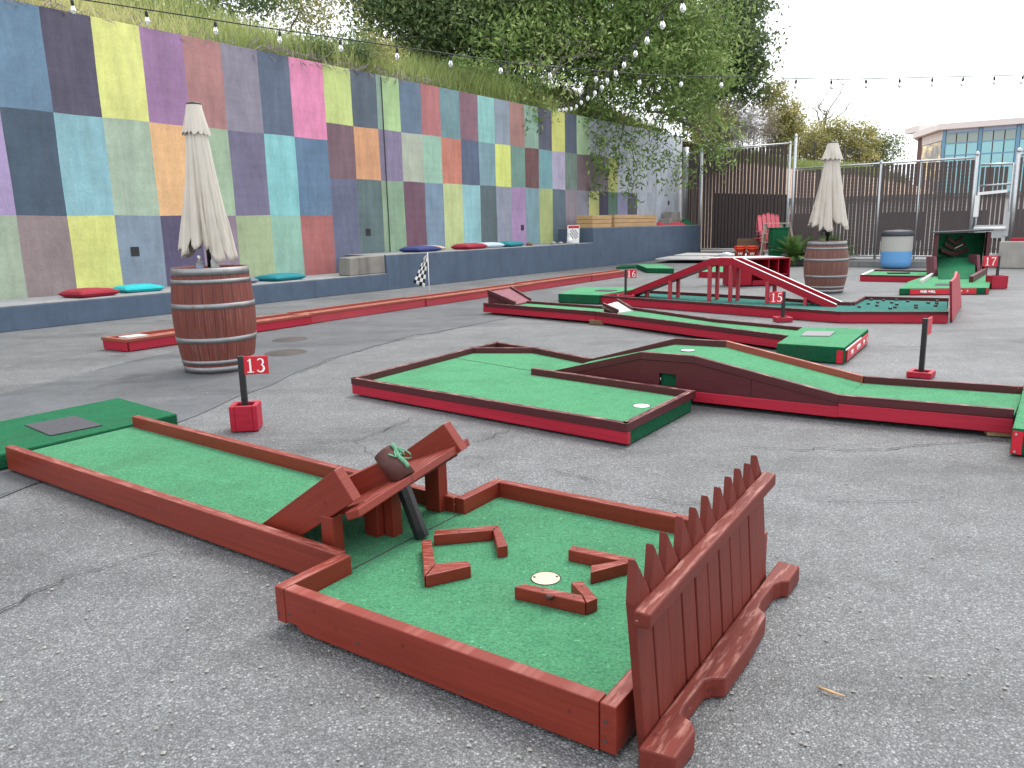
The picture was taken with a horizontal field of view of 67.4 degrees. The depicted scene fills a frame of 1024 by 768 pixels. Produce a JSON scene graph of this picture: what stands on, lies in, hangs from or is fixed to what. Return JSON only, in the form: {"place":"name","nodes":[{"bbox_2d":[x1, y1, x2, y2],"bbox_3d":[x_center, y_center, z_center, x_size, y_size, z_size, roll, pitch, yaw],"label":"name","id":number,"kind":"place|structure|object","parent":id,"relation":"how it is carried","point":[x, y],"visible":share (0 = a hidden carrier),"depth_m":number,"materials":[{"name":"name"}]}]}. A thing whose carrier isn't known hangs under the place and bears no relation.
{"place":"outdoors","nodes":[
{"label":"outdoors","id":0,"kind":"place"},
{"bbox_2d":[62,0,740,170],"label":"hillside","id":1,"kind":"structure","parent":0,"point":[689,145],"depth_m":32.09,"materials":[{"name":"plant"}]},
{"bbox_2d":[3,0,450,92],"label":"dead weeds","id":2,"kind":"object","parent":1,"relation":"on","point":[308,58],"visible":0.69,"depth_m":14.87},
{"bbox_2d":[156,0,316,29],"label":"dark shrub","id":3,"kind":"object","parent":1,"relation":"on","point":[255,4],"visible":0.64,"depth_m":17.55,"materials":[{"name":"green plant"}]},
{"bbox_2d":[282,27,342,63],"bbox_3d":[-4.271,-6.887,15.901,1.593,0.899,1.330,-1,12,0],"label":"shrub","id":4,"kind":"object","parent":1,"relation":"on","point":[325,47],"visible":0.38,"depth_m":15.70,"materials":[{"name":"green plant"}]},
{"bbox_2d":[257,0,382,40],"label":"sparse shrub","id":5,"kind":"object","parent":1,"relation":"on","point":[311,17],"visible":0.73,"depth_m":19.23,"materials":[{"name":"green plant"}]},
{"bbox_2d":[16,0,672,132],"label":"hill grass","id":6,"kind":"structure","parent":1,"relation":"on","point":[244,37],"depth_m":15.75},
{"bbox_2d":[324,26,388,67],"bbox_3d":[-3.493,-7.318,16.839,1.623,0.993,1.587,-1,12,0],"label":"shrub","id":7,"kind":"object","parent":1,"relation":"on","point":[361,46],"visible":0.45,"depth_m":16.60,"materials":[{"name":"green plant"}]},
{"bbox_2d":[352,23,413,67],"bbox_3d":[-3.290,-7.821,18.050,1.800,1.062,1.614,-11,15,-41],"label":"shrub","id":8,"kind":"object","parent":1,"relation":"on","point":[389,47],"visible":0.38,"depth_m":17.84,"materials":[{"name":"green plant"}]},
{"bbox_2d":[308,0,581,83],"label":"dark tree","id":9,"kind":"object","parent":1,"relation":"on","point":[434,25],"visible":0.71,"depth_m":23.53,"materials":[{"name":"green plant"}]},
{"bbox_2d":[437,49,506,80],"bbox_3d":[-1.129,-8.489,20.898,1.988,1.232,1.692,-1,12,0],"label":"shrub","id":10,"kind":"object","parent":1,"relation":"on","point":[461,60],"visible":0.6,"depth_m":20.77,"materials":[{"name":"green plant"}]},
{"bbox_2d":[448,0,772,211],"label":"overhanging tree","id":11,"kind":"object","parent":1,"relation":"on","point":[624,25],"visible":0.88,"depth_m":23.95,"materials":[{"name":"green plant"}]},
{"bbox_2d":[0,248,1023,767],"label":"ground","id":12,"kind":"structure","parent":0,"point":[134,640],"depth_m":2.64,"materials":[{"name":"asphalt"}]},
{"bbox_2d":[0,548,169,610],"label":"pavement crack","id":13,"kind":"object","parent":12,"relation":"on","point":[28,593],"visible":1,"depth_m":2.71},
{"bbox_2d":[229,356,268,431],"bbox_3d":[-1.626,0.051,4.774,0.244,0.459,0.165,-3,12,-8],"label":"number sign","id":14,"kind":"object","parent":12,"relation":"on","point":[245,414],"visible":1,"depth_m":4.73,"materials":[{"name":"paint"}]},
{"bbox_2d":[0,288,557,497],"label":"asphalt patch","id":15,"kind":"object","parent":12,"relation":"on","point":[166,381],"visible":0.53,"depth_m":6.85,"materials":[{"name":"asphalt"}]},
{"bbox_2d":[0,398,177,469],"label":"tee platform","id":16,"kind":"structure","parent":15,"relation":"on","point":[43,430],"depth_m":4.67,"materials":[{"name":"green carpet"}]},
{"bbox_2d":[170,265,256,373],"bbox_3d":[-2.679,-0.594,6.924,0.710,0.925,0.710,-1,12,0],"label":"wine barrel","id":17,"kind":"object","parent":15,"relation":"on","point":[214,315],"visible":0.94,"depth_m":6.65,"materials":[{"name":"brown wood"}]},
{"bbox_2d":[178,101,237,267],"bbox_3d":[-2.705,-1.685,6.704,0.491,1.492,0.453,-1,12,0],"label":"patio umbrella","id":18,"kind":"object","parent":17,"relation":"on","point":[204,219],"visible":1,"depth_m":6.61,"materials":[{"name":"beige fabric"}]},
{"bbox_2d":[264,349,306,355],"bbox_3d":[-2.306,-0.321,7.822,0.420,0.008,0.420,-1,12,0],"label":"manhole cover","id":19,"kind":"object","parent":15,"relation":"on","point":[287,352],"visible":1,"depth_m":7.79,"materials":[{"name":"metal"}]},
{"bbox_2d":[272,337,307,341],"bbox_3d":[-2.539,-0.511,8.781,0.400,0.008,0.400,-1,12,0],"label":"manhole cover","id":20,"kind":"object","parent":15,"relation":"on","point":[290,339],"visible":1,"depth_m":8.75,"materials":[{"name":"metal"}]},
{"bbox_2d":[0,0,681,299],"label":"mural wall","id":21,"kind":"structure","parent":12,"relation":"on","point":[323,169],"depth_m":14.42,"materials":[{"name":"paint"}]},
{"bbox_2d":[70,0,1023,88],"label":"string light","id":22,"kind":"object","parent":21,"relation":"on","point":[215,29],"visible":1,"depth_m":9.08,"materials":[{"name":"white"}]},
{"bbox_2d":[558,0,685,111],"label":"string light","id":23,"kind":"object","parent":21,"relation":"on","point":[662,23],"visible":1,"depth_m":8.68,"materials":[{"name":"white"}]},
{"bbox_2d":[0,225,699,332],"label":"bench ledge","id":24,"kind":"object","parent":12,"relation":"on","point":[593,247],"visible":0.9,"depth_m":16.37,"materials":[{"name":"blue paint"}]},
{"bbox_2d":[58,287,119,297],"bbox_3d":[-6.279,-1.369,11.401,0.550,0.124,0.620,4,13,26],"label":"seat cushion","id":25,"kind":"object","parent":24,"relation":"on","point":[84,292],"visible":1,"depth_m":11.23,"materials":[{"name":"red fabric"}]},
{"bbox_2d":[113,283,164,292],"bbox_3d":[-5.947,-1.534,12.202,0.550,0.113,0.620,9,15,40],"label":"seat cushion","id":26,"kind":"object","parent":24,"relation":"on","point":[132,288],"visible":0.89,"depth_m":12.04,"materials":[{"name":"teal fabric"}]},
{"bbox_2d":[255,273,305,280],"bbox_3d":[-4.309,-1.996,14.262,0.600,0.122,0.750,5,13,29],"label":"seat cushion","id":27,"kind":"object","parent":24,"relation":"on","point":[281,276],"visible":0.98,"depth_m":14.04,"materials":[{"name":"teal fabric"}]},
{"bbox_2d":[399,246,441,251],"bbox_3d":[-2.044,-3.028,17.161,0.550,0.134,0.900,5,13,29],"label":"seat cushion","id":28,"kind":"object","parent":24,"relation":"on","point":[420,249],"visible":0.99,"depth_m":16.89,"materials":[{"name":"blue fabric"}]},
{"bbox_2d":[451,243,487,249],"bbox_3d":[-1.023,-3.327,18.488,0.501,0.144,0.900,5,13,29],"label":"seat cushion","id":29,"kind":"object","parent":24,"relation":"on","point":[468,246],"visible":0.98,"depth_m":18.21,"materials":[{"name":"red fabric"}]},
{"bbox_2d":[498,241,524,246],"bbox_3d":[-0.095,-3.645,19.941,0.550,0.144,0.800,5,13,29],"label":"seat cushion","id":30,"kind":"object","parent":24,"relation":"on","point":[512,243],"visible":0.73,"depth_m":19.70,"materials":[{"name":"teal fabric"}]},
{"bbox_2d":[567,225,579,242],"bbox_3d":[1.785,-4.366,22.363,0.360,0.518,0.092,3,12,20],"label":"poster board","id":31,"kind":"object","parent":24,"relation":"on","point":[573,232],"visible":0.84,"depth_m":22.35,"materials":[{"name":"paper"}]},
{"bbox_2d":[576,215,611,227],"bbox_3d":[2.508,-4.956,23.410,0.550,0.351,1.200,7,14,35],"label":"timber planter","id":32,"kind":"object","parent":24,"relation":"on","point":[590,221],"visible":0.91,"depth_m":23.02,"materials":[{"name":"brown wood"}]},
{"bbox_2d":[611,215,656,226],"bbox_3d":[3.832,-5.365,25.215,0.580,0.371,3.050,7,14,35],"label":"timber planter","id":33,"kind":"object","parent":24,"relation":"on","point":[631,220],"visible":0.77,"depth_m":24.86,"materials":[{"name":"brown wood"}]},
{"bbox_2d":[660,212,680,224],"bbox_3d":[6.018,-6.269,29.076,0.380,0.508,1.050,7,14,35],"label":"concrete block","id":34,"kind":"object","parent":24,"relation":"on","point":[668,218],"depth_m":28.83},
{"bbox_2d":[101,269,634,351],"bbox_3d":[-0.738,-1.593,13.557,0.498,0.136,12.985,6,14,33],"label":"mini golf hole","id":35,"kind":"object","parent":12,"relation":"on","point":[143,340],"visible":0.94,"depth_m":11.12,"materials":[{"name":"paint"}]},
{"bbox_2d":[5,415,766,754],"bbox_3d":[-0.992,0.353,3.212,3.742,0.449,1.192,6,14,33],"label":"mini golf hole","id":36,"kind":"object","parent":12,"relation":"on","point":[505,597],"visible":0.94,"depth_m":2.69,"materials":[{"name":"carpet"}]},
{"bbox_2d":[413,253,429,293],"bbox_3d":[-1.695,-2.042,14.275,0.307,0.787,0.063,-1,12,0],"label":"checkered flag","id":37,"kind":"object","parent":12,"relation":"on","point":[420,278],"visible":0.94,"depth_m":14.27,"materials":[{"name":"fabric"}]},
{"bbox_2d":[0,370,1023,765],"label":"grit","id":38,"kind":"object","parent":12,"relation":"on","point":[472,720],"visible":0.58,"depth_m":2.03,"materials":[{"name":"gravel"}]},
{"bbox_2d":[558,287,634,303],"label":"tee platform","id":39,"kind":"structure","parent":12,"relation":"on","point":[587,295],"depth_m":12.27,"materials":[{"name":"green carpet"}]},
{"bbox_2d":[483,286,801,347],"bbox_3d":[1.409,-0.915,9.392,0.977,0.324,5.030,-10,14,-36],"label":"mini golf hole","id":40,"kind":"object","parent":12,"relation":"on","point":[512,300],"visible":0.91,"depth_m":9.07,"materials":[{"name":"red paint"}]},
{"bbox_2d":[351,338,1023,444],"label":"mini golf hole","id":41,"kind":"object","parent":12,"relation":"on","point":[624,397],"visible":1,"depth_m":5.06,"materials":[{"name":"carpet"}]},
{"bbox_2d":[699,266,722,277],"bbox_3d":[4.968,-2.695,18.337,0.865,0.130,3.144,2,12,16],"label":"mini golf hole","id":42,"kind":"object","parent":12,"relation":"on","point":[704,273],"visible":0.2,"depth_m":17.29,"materials":[{"name":"red paint"}]},
{"bbox_2d":[626,455,798,767],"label":"picket fence","id":43,"kind":"object","parent":12,"relation":"on","point":[703,593],"visible":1,"depth_m":1.95,"materials":[{"name":"red wood"}]},
{"bbox_2d":[723,257,790,286],"bbox_3d":[4.731,-2.184,14.867,1.112,0.515,0.560,-3,12,-10],"label":"red cabinet","id":44,"kind":"object","parent":12,"relation":"on","point":[781,266],"visible":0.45,"depth_m":14.72,"materials":[{"name":"paint"}]},
{"bbox_2d":[702,256,781,258],"bbox_3d":[4.493,-2.446,14.841,1.429,0.015,0.837,-1,12,0],"label":"white board","id":45,"kind":"object","parent":44,"relation":"on","point":[748,257],"visible":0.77,"depth_m":14.82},
{"bbox_2d":[769,291,792,321],"bbox_3d":[3.262,-0.945,9.342,0.264,0.364,0.185,-1,12,0],"label":"number sign","id":46,"kind":"object","parent":12,"relation":"on","point":[777,297],"visible":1,"depth_m":9.30,"materials":[{"name":"paint"}]},
{"bbox_2d":[601,257,961,322],"bbox_3d":[3.410,-1.390,10.656,4.837,0.706,2.797,6,14,32],"label":"mini golf hole","id":47,"kind":"object","parent":12,"relation":"on","point":[813,305],"visible":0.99,"depth_m":10.40,"materials":[{"name":"red paint"}]},
{"bbox_2d":[617,269,635,296],"bbox_3d":[1.778,-1.512,11.902,0.292,0.524,0.260,0,12,5],"label":"number sign","id":48,"kind":"object","parent":47,"relation":"on","point":[629,273],"visible":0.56,"depth_m":11.85,"materials":[{"name":"paint"}]},
{"bbox_2d":[768,234,818,265],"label":"fronds","id":49,"kind":"object","parent":12,"relation":"on","point":[793,250],"visible":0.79,"depth_m":20.82,"materials":[{"name":"green plant"}]},
{"bbox_2d":[776,327,867,363],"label":"tee platform","id":50,"kind":"structure","parent":12,"relation":"on","point":[830,345],"depth_m":6.76,"materials":[{"name":"green carpet"}]},
{"bbox_2d":[804,241,848,293],"bbox_3d":[5.321,-1.987,13.013,0.716,0.860,0.716,-1,12,0],"label":"wine barrel","id":51,"kind":"object","parent":12,"relation":"on","point":[826,264],"visible":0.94,"depth_m":12.74,"materials":[{"name":"brown wood"}]},
{"bbox_2d":[808,141,848,240],"bbox_3d":[5.300,-3.154,12.778,0.649,1.702,0.634,-1,12,0],"label":"patio umbrella","id":52,"kind":"object","parent":51,"relation":"on","point":[828,213],"visible":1,"depth_m":12.63,"materials":[{"name":"beige fabric"}]},
{"bbox_2d":[804,233,857,259],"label":"fronds","id":53,"kind":"object","parent":12,"relation":"on","point":[833,239],"visible":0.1,"depth_m":20.62,"materials":[{"name":"green plant"}]},
{"bbox_2d":[698,250,995,260],"bbox_3d":[11.040,-3.844,23.256,7.450,0.148,15.614,-10,15,-38],"label":"raised pad","id":54,"kind":"object","parent":12,"relation":"on","point":[855,259],"visible":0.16,"depth_m":21.75,"materials":[{"name":"concrete"}]},
{"bbox_2d":[655,256,713,259],"bbox_3d":[5.846,-4.022,24.509,2.329,0.040,2.635,3,12,20],"label":"white board","id":55,"kind":"object","parent":54,"relation":"on","point":[682,258],"visible":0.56,"depth_m":24.29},
{"bbox_2d":[674,253,734,255],"bbox_3d":[6.763,-4.464,26.391,2.501,0.027,2.057,7,14,37],"label":"white board","id":56,"kind":"object","parent":54,"relation":"on","point":[699,254],"visible":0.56,"depth_m":26.01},
{"bbox_2d":[688,141,791,250],"bbox_3d":[8.043,-6.741,28.348,0.594,3.935,4.546,-11,15,-38],"label":"tall fence","id":57,"kind":"object","parent":54,"relation":"on","point":[734,216],"visible":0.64,"depth_m":28.03,"materials":[{"name":"metal"}]},
{"bbox_2d":[682,147,688,219],"bbox_3d":[6.779,-7.717,29.993,0.214,2.950,0.220,-1,12,0],"label":"grey pipe post","id":58,"kind":"object","parent":57,"relation":"attached to","point":[685,204],"visible":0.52,"depth_m":29.95,"materials":[{"name":"metal"}]},
{"bbox_2d":[734,246,745,255],"bbox_3d":[6.571,-3.783,22.121,0.348,0.385,0.348,-1,12,0],"label":"orange bucket","id":59,"kind":"object","parent":54,"relation":"on","point":[740,250],"visible":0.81,"depth_m":21.98,"materials":[{"name":"plastic"}]},
{"bbox_2d":[737,238,759,246],"bbox_3d":[7.135,-4.046,22.861,0.843,0.580,0.180,-1,12,0],"label":"plank pallet","id":60,"kind":"object","parent":54,"relation":"on","point":[750,242],"visible":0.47,"depth_m":22.80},
{"bbox_2d":[746,246,757,255],"bbox_3d":[6.854,-3.749,21.925,0.348,0.385,0.348,-1,12,0],"label":"orange bucket","id":61,"kind":"object","parent":54,"relation":"on","point":[751,250],"visible":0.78,"depth_m":21.79,"materials":[{"name":"plastic"}]},
{"bbox_2d":[755,222,767,255],"bbox_3d":[7.624,-4.262,22.646,0.810,1.164,0.850,-1,12,0],"label":"adirondack chair","id":62,"kind":"object","parent":54,"relation":"on","point":[758,254],"visible":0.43,"depth_m":22.79,"materials":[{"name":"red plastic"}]},
{"bbox_2d":[756,217,789,254],"bbox_3d":[7.622,-4.354,22.596,0.810,1.164,0.850,-1,12,0],"label":"adirondack chair","id":63,"kind":"object","parent":62,"relation":"on","point":[759,243],"visible":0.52,"depth_m":22.81,"materials":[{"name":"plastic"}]},
{"bbox_2d":[755,213,787,250],"bbox_3d":[7.620,-4.434,22.488,0.810,1.164,0.850,-1,12,0],"label":"adirondack chair","id":64,"kind":"object","parent":63,"relation":"on","point":[772,219],"visible":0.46,"depth_m":22.74,"materials":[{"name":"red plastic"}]},
{"bbox_2d":[760,223,792,255],"bbox_3d":[7.572,-4.033,21.689,1.165,1.029,0.430,-1,12,0],"label":"step ladder","id":65,"kind":"object","parent":54,"relation":"on","point":[763,242],"visible":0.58,"depth_m":21.64,"materials":[{"name":"paint"}]},
{"bbox_2d":[789,134,1023,258],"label":"slat fence","id":66,"kind":"object","parent":54,"relation":"on","point":[879,187],"visible":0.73,"depth_m":20.27,"materials":[{"name":"metal"}]},
{"bbox_2d":[968,147,1022,253],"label":"fence gate","id":67,"kind":"structure","parent":66,"relation":"attached to","point":[1005,230],"depth_m":18.81,"materials":[{"name":"metal"}]},
{"bbox_2d":[765,439,1001,449],"bbox_3d":[2.078,0.329,4.119,1.696,0.001,0.126,-2,12,-1],"label":"pavement crack","id":68,"kind":"object","parent":12,"relation":"on","point":[875,448],"visible":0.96,"depth_m":4.12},
{"bbox_2d":[790,259,996,267],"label":"kerb","id":69,"kind":"structure","parent":12,"relation":"on","point":[914,264],"depth_m":19.57,"materials":[{"name":"grey concrete"}]},
{"bbox_2d":[860,270,932,281],"bbox_3d":[7.868,-2.197,15.562,1.280,0.126,1.912,6,13,31],"label":"mini golf hole","id":70,"kind":"object","parent":12,"relation":"on","point":[892,275],"visible":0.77,"depth_m":15.15,"materials":[{"name":"carpet"}]},
{"bbox_2d":[880,229,914,268],"bbox_3d":[9.465,-3.330,18.883,0.740,0.940,0.740,-1,12,0],"label":"trash can","id":71,"kind":"object","parent":12,"relation":"on","point":[896,248],"visible":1,"depth_m":18.62,"materials":[{"name":"blue paint"}]},
{"bbox_2d":[788,191,1023,249],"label":"stucco building","id":72,"kind":"structure","parent":12,"relation":"on","point":[1005,208],"depth_m":30.09,"materials":[{"name":"paint"}]},
{"bbox_2d":[880,212,922,240],"bbox_3d":[15.361,-6.234,30.368,1.600,1.100,0.015,3,12,19],"label":"dark window","id":73,"kind":"structure","parent":72,"relation":"in","point":[902,212],"depth_m":30.29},
{"bbox_2d":[942,210,986,232],"bbox_3d":[17.463,-6.140,29.662,1.600,1.100,0.015,3,12,19],"label":"dark window","id":74,"kind":"structure","parent":72,"relation":"in","point":[981,210],"depth_m":29.65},
{"bbox_2d":[906,317,935,378],"bbox_3d":[3.170,-0.285,5.898,0.170,0.449,0.247,8,15,39],"label":"number sign","id":75,"kind":"object","parent":12,"relation":"on","point":[921,371],"visible":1,"depth_m":5.86,"materials":[{"name":"paint"}]},
{"bbox_2d":[899,281,989,294],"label":"tee platform","id":76,"kind":"structure","parent":12,"relation":"on","point":[938,288],"depth_m":12.24,"materials":[{"name":"green carpet"}]},
{"bbox_2d":[909,229,993,282],"bbox_3d":[8.343,-2.395,14.385,1.173,0.943,3.818,7,14,34],"label":"skee ball cabinet","id":77,"kind":"object","parent":12,"relation":"on","point":[962,254],"visible":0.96,"depth_m":14.99,"materials":[{"name":"green paint"}]},
{"bbox_2d":[982,256,1008,288],"bbox_3d":[8.169,-1.900,13.019,0.377,0.544,0.250,0,12,8],"label":"number sign","id":78,"kind":"object","parent":12,"relation":"on","point":[997,281],"visible":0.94,"depth_m":12.96,"materials":[{"name":"paint"}]},
{"bbox_2d":[983,431,1011,436],"bbox_3d":[2.721,0.270,4.295,0.126,0.026,0.090,2,12,18],"label":"wood shim","id":79,"kind":"object","parent":12,"relation":"on","point":[987,433],"visible":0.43,"depth_m":4.26,"materials":[{"name":"brown wood"}]},
{"bbox_2d":[998,241,1023,267],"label":"concrete block","id":80,"kind":"object","parent":12,"relation":"on","point":[1011,253],"depth_m":17.91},
{"bbox_2d":[1010,386,1023,455],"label":"tee platform","id":81,"kind":"structure","parent":12,"relation":"on","point":[1017,443],"depth_m":3.90,"materials":[{"name":"wood"}]},
{"bbox_2d":[137,0,1023,180],"label":"sky","id":82,"kind":"structure","parent":0,"point":[827,39],"materials":[{"name":"white"}]},
{"bbox_2d":[637,264,673,272],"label":"tee platform","id":83,"kind":"structure","parent":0,"point":[654,268],"depth_m":19.38,"materials":[{"name":"green carpet"}]},
{"bbox_2d":[681,162,932,250],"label":"slope","id":84,"kind":"structure","parent":0,"point":[790,188],"depth_m":34.84,"materials":[{"name":"beige"}]},
{"bbox_2d":[685,94,744,146],"bbox_3d":[9.926,-12.691,38.324,3.223,3.132,2.746,-1,12,0],"label":"olive shrub","id":85,"kind":"object","parent":84,"relation":"on","point":[721,117],"visible":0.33,"depth_m":37.88,"materials":[{"name":"green plant"}]},
{"bbox_2d":[657,0,791,140],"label":"dark tree","id":86,"kind":"object","parent":84,"relation":"on","point":[743,90],"visible":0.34,"depth_m":38.55,"materials":[{"name":"green plant"}]},
{"bbox_2d":[710,92,786,149],"bbox_3d":[11.457,-12.758,38.330,4.770,3.427,3.374,-1,12,0],"label":"dry shrub","id":87,"kind":"object","parent":84,"relation":"on","point":[754,111],"visible":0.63,"depth_m":37.86,"materials":[{"name":"grey plant"}]},
{"bbox_2d":[755,76,791,112],"bbox_3d":[13.532,-14.665,40.126,1.949,2.685,2.190,-1,12,0],"label":"olive shrub","id":88,"kind":"object","parent":84,"relation":"on","point":[782,88],"visible":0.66,"depth_m":39.61,"materials":[{"name":"green plant"}]},
{"bbox_2d":[753,89,811,156],"bbox_3d":[13.875,-13.199,39.301,3.068,3.584,3.167,-1,12,0],"label":"olive shrub","id":89,"kind":"object","parent":84,"relation":"on","point":[793,124],"visible":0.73,"depth_m":38.84,"materials":[{"name":"green plant"}]},
{"bbox_2d":[732,124,860,163],"bbox_3d":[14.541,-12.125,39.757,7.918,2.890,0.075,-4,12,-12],"label":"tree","id":90,"kind":"object","parent":84,"relation":"on","point":[814,142],"visible":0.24,"depth_m":40.02,"materials":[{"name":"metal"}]},
{"bbox_2d":[787,118,835,162],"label":"olive shrub","id":91,"kind":"object","parent":84,"relation":"on","point":[813,135],"visible":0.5,"depth_m":40.99,"materials":[{"name":"green plant"}]},
{"bbox_2d":[806,73,852,130],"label":"bare tree","id":92,"kind":"object","parent":84,"relation":"on","point":[823,110],"visible":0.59,"depth_m":43.33,"materials":[{"name":"brown plant"}]},
{"bbox_2d":[798,115,863,161],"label":"olive shrub","id":93,"kind":"object","parent":84,"relation":"on","point":[841,132],"visible":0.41,"depth_m":41.83,"materials":[{"name":"green plant"}]},
{"bbox_2d":[836,115,891,163],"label":"olive shrub","id":94,"kind":"object","parent":84,"relation":"on","point":[867,131],"visible":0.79,"depth_m":41.91,"materials":[{"name":"green plant"}]},
{"bbox_2d":[845,127,913,168],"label":"dark shrub","id":95,"kind":"object","parent":84,"relation":"on","point":[886,146],"visible":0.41,"depth_m":43.04,"materials":[{"name":"green plant"}]},
{"bbox_2d":[723,146,909,181],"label":"slope grass","id":96,"kind":"structure","parent":0,"point":[802,163],"depth_m":37.07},
{"bbox_2d":[904,117,1023,192],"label":"office building","id":97,"kind":"structure","parent":0,"point":[997,141],"depth_m":60.42,"materials":[{"name":"white"}]},
{"bbox_2d":[921,141,941,192],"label":"mirror window","id":98,"kind":"structure","parent":97,"relation":"in","point":[932,151],"depth_m":63.94,"materials":[{"name":"gold metal"}]},
{"bbox_2d":[945,144,954,154],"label":"window","id":99,"kind":"structure","parent":97,"relation":"in","point":[950,148],"depth_m":61.35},
{"bbox_2d":[956,143,965,154],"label":"window","id":100,"kind":"structure","parent":97,"relation":"in","point":[960,148],"depth_m":60.97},
{"bbox_2d":[967,142,976,153],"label":"window","id":101,"kind":"structure","parent":97,"relation":"in","point":[971,147],"depth_m":60.58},
{"bbox_2d":[981,141,991,152],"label":"window","id":102,"kind":"structure","parent":97,"relation":"in","point":[986,146],"depth_m":60.05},
{"bbox_2d":[991,153,1001,162],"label":"window","id":103,"kind":"structure","parent":97,"relation":"in","point":[996,157],"depth_m":59.83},
{"bbox_2d":[992,141,1003,152],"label":"window","id":104,"kind":"structure","parent":97,"relation":"in","point":[997,145],"depth_m":59.66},
{"bbox_2d":[994,130,1004,139],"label":"window","id":105,"kind":"structure","parent":97,"relation":"in","point":[999,134],"depth_m":59.48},
{"bbox_2d":[1002,165,1011,190],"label":"window","id":106,"kind":"structure","parent":97,"relation":"in","point":[1010,166],"depth_m":59.66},
{"bbox_2d":[1003,152,1013,162],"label":"window","id":107,"kind":"structure","parent":97,"relation":"in","point":[1007,157],"depth_m":59.44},
{"bbox_2d":[1004,140,1014,151],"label":"window","id":108,"kind":"structure","parent":97,"relation":"in","point":[1009,145],"depth_m":59.26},
{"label":"concrete block","id":109,"kind":"object","parent":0,"visible":0},
{"bbox_2d":[768,227,789,255],"bbox_3d":[7.381,-3.889,21.287,0.483,0.890,0.420,-1,12,0],"label":"green bin","id":110,"kind":"object","parent":109,"relation":"on","point":[776,233],"visible":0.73,"depth_m":21.11,"materials":[{"name":"plastic"}]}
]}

